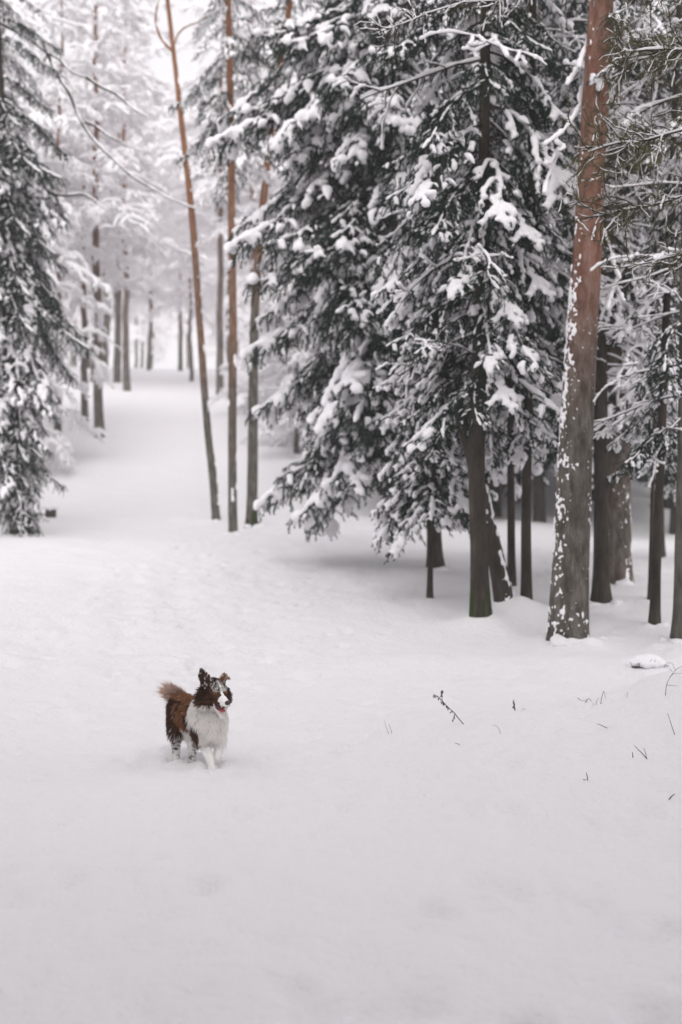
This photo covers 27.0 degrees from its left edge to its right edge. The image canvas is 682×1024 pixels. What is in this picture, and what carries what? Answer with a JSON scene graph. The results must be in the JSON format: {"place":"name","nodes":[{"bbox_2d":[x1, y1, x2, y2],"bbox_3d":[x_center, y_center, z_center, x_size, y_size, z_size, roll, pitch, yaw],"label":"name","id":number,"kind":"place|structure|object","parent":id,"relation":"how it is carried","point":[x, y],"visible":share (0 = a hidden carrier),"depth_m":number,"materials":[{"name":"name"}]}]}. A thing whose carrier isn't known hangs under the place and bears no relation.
{"place":"outdoors","nodes":[
{"label":"outdoors","id":0,"kind":"place"},
{"bbox_2d":[0,366,681,1023],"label":"snow ground","id":1,"kind":"structure","parent":0,"point":[320,844],"depth_m":8.47,"materials":[{"name":"white snow"}]},
{"bbox_2d":[0,6,28,111],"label":"snowy tree","id":2,"kind":"object","parent":1,"relation":"on","point":[11,68],"visible":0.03,"depth_m":43.73,"materials":[{"name":"white snow"}]},
{"bbox_2d":[6,21,55,311],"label":"snowy tree","id":3,"kind":"object","parent":1,"relation":"on","point":[12,75],"visible":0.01,"depth_m":44.83,"materials":[{"name":"grey plant"}]},
{"bbox_2d":[26,337,50,425],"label":"snowy tree","id":4,"kind":"object","parent":1,"relation":"on","point":[47,400],"visible":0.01,"depth_m":47.14,"materials":[{"name":"grey plant"}]},
{"bbox_2d":[43,503,57,517],"bbox_3d":[-6.207,0.136,30.259,0.390,0.635,0.312,0,0,0],"label":"tree stump","id":5,"kind":"object","parent":1,"relation":"on","point":[50,509],"visible":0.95,"depth_m":30.15,"materials":[{"name":"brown wood"}]},
{"bbox_2d":[23,222,78,474],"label":"young tree","id":6,"kind":"object","parent":1,"relation":"on","point":[63,446],"visible":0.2,"depth_m":38.31,"materials":[{"name":"grey plant"}]},
{"bbox_2d":[0,0,123,469],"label":"snowy tree","id":7,"kind":"object","parent":1,"relation":"on","point":[73,291],"visible":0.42,"depth_m":38.15,"materials":[{"name":"white snow"}]},
{"bbox_2d":[24,179,107,457],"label":"snowy tree","id":8,"kind":"object","parent":1,"relation":"on","point":[84,423],"visible":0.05,"depth_m":40.82,"materials":[{"name":"white snow"}]},
{"bbox_2d":[33,53,105,354],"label":"snowy tree","id":9,"kind":"object","parent":1,"relation":"on","point":[77,311],"visible":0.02,"depth_m":65.20,"materials":[{"name":"white snow"}]},
{"bbox_2d":[19,0,133,436],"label":"snowy tree","id":10,"kind":"object","parent":1,"relation":"on","point":[66,241],"visible":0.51,"depth_m":43.47,"materials":[{"name":"white snow"}]},
{"bbox_2d":[61,245,91,354],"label":"snowy tree","id":11,"kind":"object","parent":1,"relation":"on","point":[64,303],"visible":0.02,"depth_m":83.48,"materials":[{"name":"white snow"}]},
{"bbox_2d":[65,316,90,355],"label":"snowy tree","id":12,"kind":"object","parent":1,"relation":"on","point":[67,317],"visible":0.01,"depth_m":138.83,"materials":[{"name":"grey plant"}]},
{"bbox_2d":[70,308,90,365],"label":"snowy tree","id":13,"kind":"object","parent":1,"relation":"on","point":[71,357],"depth_m":133.35,"materials":[{"name":"grey plant"}]},
{"bbox_2d":[62,247,112,366],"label":"snowy tree","id":14,"kind":"object","parent":1,"relation":"on","point":[75,361],"depth_m":118.93,"materials":[{"name":"white snow"}]},
{"bbox_2d":[0,0,196,536],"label":"spruce tree","id":15,"kind":"object","parent":1,"relation":"on","point":[28,297],"visible":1,"depth_m":25.78,"materials":[{"name":"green plant"}]},
{"bbox_2d":[65,82,137,368],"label":"snowy tree","id":16,"kind":"object","parent":1,"relation":"on","point":[131,296],"visible":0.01,"depth_m":85.94,"materials":[{"name":"white snow"}]},
{"bbox_2d":[47,71,157,426],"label":"snowy tree","id":17,"kind":"object","parent":1,"relation":"on","point":[132,285],"visible":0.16,"depth_m":47.52,"materials":[{"name":"white snow"}]},
{"bbox_2d":[63,186,159,302],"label":"snowy tree","id":18,"kind":"object","parent":1,"relation":"on","point":[140,264],"depth_m":87.40,"materials":[{"name":"grey plant"}]},
{"bbox_2d":[67,252,161,366],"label":"snowy tree","id":19,"kind":"object","parent":1,"relation":"on","point":[131,290],"visible":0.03,"depth_m":84.96,"materials":[{"name":"white snow"}]},
{"bbox_2d":[20,0,212,436],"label":"snowy tree","id":20,"kind":"object","parent":1,"relation":"on","point":[140,243],"visible":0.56,"depth_m":45.17,"materials":[{"name":"white snow"}]},
{"bbox_2d":[40,0,193,381],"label":"snowy tree","id":21,"kind":"object","parent":1,"relation":"on","point":[82,84],"visible":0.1,"depth_m":67.12,"materials":[{"name":"white snow"}]},
{"bbox_2d":[74,249,164,359],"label":"snowy tree","id":22,"kind":"object","parent":1,"relation":"on","point":[142,312],"visible":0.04,"depth_m":95.12,"materials":[{"name":"white snow"}]},
{"bbox_2d":[71,0,182,363],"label":"snowy tree","id":23,"kind":"object","parent":1,"relation":"on","point":[104,344],"visible":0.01,"depth_m":76.19,"materials":[{"name":"white snow"}]},
{"bbox_2d":[110,248,166,367],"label":"snowy tree","id":24,"kind":"object","parent":1,"relation":"on","point":[138,334],"visible":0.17,"depth_m":114.81,"materials":[{"name":"white snow"}]},
{"bbox_2d":[51,0,226,390],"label":"snowy tree","id":25,"kind":"object","parent":1,"relation":"on","point":[164,182],"visible":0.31,"depth_m":60.80,"materials":[{"name":"grey plant"}]},
{"bbox_2d":[69,20,208,376],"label":"snowy tree","id":26,"kind":"object","parent":1,"relation":"on","point":[169,248],"visible":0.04,"depth_m":72.11,"materials":[{"name":"white snow"}]},
{"bbox_2d":[73,6,205,382],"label":"snowy tree","id":27,"kind":"object","parent":1,"relation":"on","point":[117,361],"visible":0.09,"depth_m":66.35,"materials":[{"name":"white snow"}]},
{"bbox_2d":[111,269,173,367],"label":"snowy tree","id":28,"kind":"object","parent":1,"relation":"on","point":[142,349],"visible":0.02,"depth_m":128.84,"materials":[{"name":"white snow"}]},
{"bbox_2d":[121,317,172,365],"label":"snowy tree","id":29,"kind":"object","parent":1,"relation":"on","point":[160,339],"visible":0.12,"depth_m":139.99,"materials":[{"name":"white snow"}]},
{"bbox_2d":[112,168,193,369],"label":"snowy tree","id":30,"kind":"object","parent":1,"relation":"on","point":[134,299],"visible":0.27,"depth_m":84.51,"materials":[{"name":"white snow"}]},
{"bbox_2d":[121,248,188,368],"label":"snowy tree","id":31,"kind":"object","parent":1,"relation":"on","point":[173,309],"visible":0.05,"depth_m":117.64,"materials":[{"name":"white snow"}]},
{"bbox_2d":[131,263,183,344],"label":"snowy tree","id":32,"kind":"object","parent":1,"relation":"on","point":[169,317],"visible":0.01,"depth_m":147.44,"materials":[{"name":"grey plant"}]},
{"bbox_2d":[136,144,226,370],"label":"snowy tree","id":33,"kind":"object","parent":1,"relation":"on","point":[180,343],"visible":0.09,"depth_m":83.65,"materials":[{"name":"white snow"}]},
{"bbox_2d":[145,181,228,380],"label":"snowy tree","id":34,"kind":"object","parent":1,"relation":"on","point":[172,296],"visible":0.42,"depth_m":68.24,"materials":[{"name":"white snow"}]},
{"bbox_2d":[154,0,220,521],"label":"pine tree","id":35,"kind":"object","parent":1,"relation":"on","point":[214,496],"visible":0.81,"depth_m":30.57,"materials":[{"name":"orange plant"}]},
{"bbox_2d":[161,261,215,368],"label":"snowy tree","id":36,"kind":"object","parent":1,"relation":"on","point":[173,329],"visible":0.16,"depth_m":140.39,"materials":[{"name":"white snow"}]},
{"bbox_2d":[154,667,232,768],"bbox_3d":[-0.926,1.318,9.179,0.302,0.706,0.954,0,0,-29],"label":"dog","id":37,"kind":"object","parent":1,"relation":"on","point":[199,720],"visible":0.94,"depth_m":8.97},
{"bbox_2d":[127,0,283,394],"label":"snowy tree","id":38,"kind":"object","parent":1,"relation":"on","point":[204,185],"visible":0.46,"depth_m":57.90,"materials":[{"name":"white snow"}]},
{"bbox_2d":[194,254,237,335],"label":"snowy tree","id":39,"kind":"object","parent":1,"relation":"on","point":[208,312],"visible":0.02,"depth_m":149.55,"materials":[{"name":"white snow"}]},
{"bbox_2d":[195,255,245,367],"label":"snowy tree","id":40,"kind":"object","parent":1,"relation":"on","point":[213,351],"visible":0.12,"depth_m":143.10,"materials":[{"name":"white snow"}]},
{"bbox_2d":[180,83,263,370],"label":"snowy tree","id":41,"kind":"object","parent":1,"relation":"on","point":[212,274],"visible":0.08,"depth_m":79.06,"materials":[{"name":"grey plant"}]},
{"bbox_2d":[203,257,250,365],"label":"snowy tree","id":42,"kind":"object","parent":1,"relation":"on","point":[239,324],"visible":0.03,"depth_m":109.57,"materials":[{"name":"white snow"}]},
{"bbox_2d":[168,0,290,534],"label":"pine tree","id":43,"kind":"object","parent":1,"relation":"on","point":[231,22],"visible":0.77,"depth_m":27.33,"materials":[{"name":"white plant"}]},
{"bbox_2d":[198,156,261,310],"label":"snowy tree","id":44,"kind":"object","parent":1,"relation":"on","point":[224,262],"visible":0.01,"depth_m":102.22,"materials":[{"name":"white snow"}]},
{"bbox_2d":[178,0,284,369],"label":"snowy tree","id":45,"kind":"object","parent":1,"relation":"on","point":[265,2],"visible":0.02,"depth_m":65.78,"materials":[{"name":"white snow"}]},
{"bbox_2d":[173,0,292,289],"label":"snowy tree","id":46,"kind":"object","parent":1,"relation":"on","point":[221,230],"visible":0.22,"depth_m":59.02,"materials":[{"name":"white snow"}]},
{"bbox_2d":[223,273,261,365],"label":"snowy tree","id":47,"kind":"object","parent":1,"relation":"on","point":[247,337],"visible":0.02,"depth_m":145.44,"materials":[{"name":"white snow"}]},
{"bbox_2d":[201,15,302,376],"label":"snowy tree","id":48,"kind":"object","parent":1,"relation":"on","point":[209,298],"visible":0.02,"depth_m":62.87,"materials":[{"name":"white snow"}]},
{"bbox_2d":[239,248,271,321],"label":"snowy tree","id":49,"kind":"object","parent":1,"relation":"on","point":[247,318],"visible":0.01,"depth_m":130.94,"materials":[{"name":"white snow"}]},
{"bbox_2d":[209,187,302,415],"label":"snowy tree","id":50,"kind":"object","parent":1,"relation":"on","point":[243,408],"visible":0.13,"depth_m":50.82,"materials":[{"name":"white snow"}]},
{"bbox_2d":[237,242,305,404],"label":"snowy tree","id":51,"kind":"object","parent":1,"relation":"on","point":[241,367],"visible":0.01,"depth_m":53.00,"materials":[{"name":"white snow"}]},
{"bbox_2d":[246,182,315,433],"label":"snowy tree","id":52,"kind":"object","parent":1,"relation":"on","point":[276,356],"visible":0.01,"depth_m":45.52,"materials":[{"name":"white snow"}]},
{"bbox_2d":[233,0,331,528],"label":"pine tree","id":53,"kind":"object","parent":1,"relation":"on","point":[251,520],"visible":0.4,"depth_m":28.88,"materials":[{"name":"orange plant"}]},
{"bbox_2d":[235,73,334,372],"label":"snowy tree","id":54,"kind":"object","parent":1,"relation":"on","point":[255,195],"visible":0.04,"depth_m":48.02,"materials":[{"name":"white snow"}]},
{"bbox_2d":[240,186,333,453],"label":"snowy tree","id":55,"kind":"object","parent":1,"relation":"on","point":[287,434],"visible":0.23,"depth_m":42.09,"materials":[{"name":"white snow"}]},
{"bbox_2d":[246,17,352,397],"bbox_3d":[-0.518,-9.033,44.451,6.001,14.633,5.747,0,0,41],"label":"snowy tree","id":56,"kind":"object","parent":1,"relation":"on","point":[265,307],"visible":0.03,"depth_m":43.70,"materials":[{"name":"white snow"}]},
{"bbox_2d":[287,199,342,435],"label":"snowy tree","id":57,"kind":"object","parent":1,"relation":"on","point":[311,394],"depth_m":45.25,"materials":[{"name":"white snow"}]},
{"bbox_2d":[297,112,431,495],"bbox_3d":[1.077,-7.385,35.697,4.992,14.711,4.420,0,0,32],"label":"background spruce","id":58,"kind":"object","parent":1,"relation":"on","point":[305,446],"depth_m":36.40,"materials":[{"name":"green plant"}]},
{"bbox_2d":[205,0,570,570],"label":"spruce tree","id":59,"kind":"object","parent":1,"relation":"on","point":[337,253],"visible":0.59,"depth_m":19.54,"materials":[{"name":"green plant"}]},
{"bbox_2d":[379,1,485,518],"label":"background spruce","id":60,"kind":"object","parent":1,"relation":"on","point":[384,483],"visible":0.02,"depth_m":32.35,"materials":[{"name":"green plant"}]},
{"bbox_2d":[366,233,502,598],"bbox_3d":[1.087,-1.005,16.738,1.556,4.651,1.750,0,0,-38],"label":"spruce sapling","id":61,"kind":"object","parent":1,"relation":"on","point":[408,488],"visible":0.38,"depth_m":16.49,"materials":[{"name":"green plant"}]},
{"bbox_2d":[433,690,463,723],"bbox_3d":[0.736,1.336,9.684,0.222,0.245,0.039,0,0,0],"label":"dry weed","id":62,"kind":"object","parent":1,"relation":"on","point":[442,702],"visible":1,"depth_m":9.68,"materials":[{"name":"brown plant"}]},
{"bbox_2d":[437,5,473,248],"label":"background spruce","id":63,"kind":"object","parent":1,"relation":"on","point":[458,115],"depth_m":35.28,"materials":[{"name":"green plant"}]},
{"bbox_2d":[332,0,583,624],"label":"spruce tree","id":64,"kind":"object","parent":1,"relation":"on","point":[496,358],"visible":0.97,"depth_m":14.62,"materials":[{"name":"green plant"}]},
{"bbox_2d":[392,309,531,601],"bbox_3d":[1.270,-0.409,15.462,1.418,3.687,1.122,0,0,-32],"label":"spruce tree","id":65,"kind":"object","parent":1,"relation":"on","point":[501,583],"visible":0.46,"depth_m":15.40,"materials":[{"name":"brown wood"}]},
{"bbox_2d":[412,69,545,518],"bbox_3d":[2.932,-4.996,30.568,3.149,11.115,3.495,0,0,26],"label":"background spruce","id":66,"kind":"object","parent":1,"relation":"on","point":[468,249],"depth_m":30.57,"materials":[{"name":"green plant"}]},
{"bbox_2d":[441,24,557,517],"bbox_3d":[3.721,-5.696,32.713,3.526,12.444,3.913,0,0,-8],"label":"background spruce","id":67,"kind":"object","parent":1,"relation":"on","point":[498,501],"visible":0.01,"depth_m":32.40,"materials":[{"name":"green plant"}]},
{"bbox_2d":[408,0,593,585],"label":"spruce tree","id":68,"kind":"object","parent":1,"relation":"on","point":[511,563],"visible":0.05,"depth_m":17.47,"materials":[{"name":"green plant"}]},
{"bbox_2d":[353,0,681,292],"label":"young pine","id":69,"kind":"object","parent":1,"relation":"on","point":[672,48],"visible":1,"depth_m":10.18,"materials":[{"name":"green plant"}]},
{"bbox_2d":[502,53,557,501],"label":"background spruce","id":70,"kind":"object","parent":1,"relation":"on","point":[519,500],"depth_m":35.06,"materials":[{"name":"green plant"}]},
{"bbox_2d":[497,5,567,485],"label":"background spruce","id":71,"kind":"object","parent":1,"relation":"on","point":[542,126],"depth_m":37.49,"materials":[{"name":"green plant"}]},
{"bbox_2d":[501,4,576,522],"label":"background spruce","id":72,"kind":"object","parent":1,"relation":"on","point":[539,512],"visible":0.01,"depth_m":31.12,"materials":[{"name":"grey plant"}]},
{"bbox_2d":[511,0,574,110],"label":"background spruce","id":73,"kind":"object","parent":1,"relation":"on","point":[525,6],"depth_m":42.28,"materials":[{"name":"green plant"}]},
{"bbox_2d":[441,0,649,599],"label":"spruce tree","id":74,"kind":"object","parent":1,"relation":"on","point":[547,355],"visible":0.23,"depth_m":15.50,"materials":[{"name":"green plant"}]},
{"bbox_2d":[536,0,586,337],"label":"background spruce","id":75,"kind":"object","parent":1,"relation":"on","point":[573,47],"visible":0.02,"depth_m":33.31,"materials":[{"name":"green plant"}]},
{"bbox_2d":[537,0,625,646],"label":"pine tree","id":76,"kind":"object","parent":1,"relation":"on","point":[568,618],"visible":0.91,"depth_m":13.76,"materials":[{"name":"brown plant"}]},
{"bbox_2d":[545,31,630,500],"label":"background spruce","id":77,"kind":"object","parent":1,"relation":"on","point":[546,320],"depth_m":34.93,"materials":[{"name":"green plant"}]},
{"bbox_2d":[500,11,678,484],"bbox_3d":[5.869,-6.373,30.460,4.889,14.407,4.329,0,0,-26],"label":"background spruce","id":78,"kind":"object","parent":1,"relation":"on","point":[577,31],"depth_m":30.39,"materials":[{"name":"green plant"}]},
{"bbox_2d":[503,0,681,605],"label":"spruce tree","id":79,"kind":"object","parent":1,"relation":"on","point":[601,592],"visible":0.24,"depth_m":16.31,"materials":[{"name":"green plant"}]},
{"bbox_2d":[515,0,681,585],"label":"spruce tree","id":80,"kind":"object","parent":1,"relation":"on","point":[620,543],"visible":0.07,"depth_m":19.08,"materials":[{"name":"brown wood"}]},
{"bbox_2d":[531,14,669,479],"bbox_3d":[6.304,-5.881,32.241,4.361,12.850,3.861,0,0,28],"label":"background spruce","id":81,"kind":"object","parent":1,"relation":"on","point":[551,461],"visible":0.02,"depth_m":32.77,"materials":[{"name":"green plant"}]},
{"bbox_2d":[577,0,681,643],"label":"spruce tree","id":82,"kind":"object","parent":1,"relation":"on","point":[670,365],"visible":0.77,"depth_m":13.85,"materials":[{"name":"grey plant"}]},
{"bbox_2d":[592,34,680,557],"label":"spruce tree","id":83,"kind":"object","parent":1,"relation":"on","point":[669,490],"visible":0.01,"depth_m":22.73,"materials":[{"name":"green plant"}]},
{"bbox_2d":[592,3,681,534],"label":"background spruce","id":84,"kind":"object","parent":1,"relation":"on","point":[672,519],"visible":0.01,"depth_m":30.50,"materials":[{"name":"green plant"}]},
{"bbox_2d":[593,0,681,627],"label":"spruce tree","id":85,"kind":"object","parent":1,"relation":"on","point":[654,618],"visible":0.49,"depth_m":14.75,"materials":[{"name":"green plant"}]},
{"bbox_2d":[631,16,648,481],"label":"background spruce","id":86,"kind":"object","parent":1,"relation":"on","point":[638,479],"depth_m":38.50,"materials":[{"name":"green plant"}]},
{"bbox_2d":[626,653,668,668],"bbox_3d":[2.712,1.333,12.540,0.384,0.166,0.286,0,0,0],"label":"buried rock","id":87,"kind":"object","parent":1,"relation":"on","point":[646,660],"visible":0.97,"depth_m":12.47,"materials":[{"name":"white stone"}]},
{"bbox_2d":[621,264,679,601],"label":"spruce tree","id":88,"kind":"object","parent":1,"relation":"on","point":[670,408],"visible":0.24,"depth_m":16.54,"materials":[{"name":"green plant"}]},
{"bbox_2d":[637,0,681,508],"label":"background spruce","id":89,"kind":"object","parent":1,"relation":"on","point":[666,505],"visible":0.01,"depth_m":33.84,"materials":[{"name":"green plant"}]},
{"bbox_2d":[665,666,681,695],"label":"dry weed","id":90,"kind":"object","parent":1,"relation":"on","point":[669,678],"visible":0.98,"depth_m":9.25,"materials":[{"name":"brown plant"}]},
{"bbox_2d":[4,0,681,368],"label":"sky","id":91,"kind":"structure","parent":0,"point":[162,68],"materials":[{"name":"white"}]}
]}

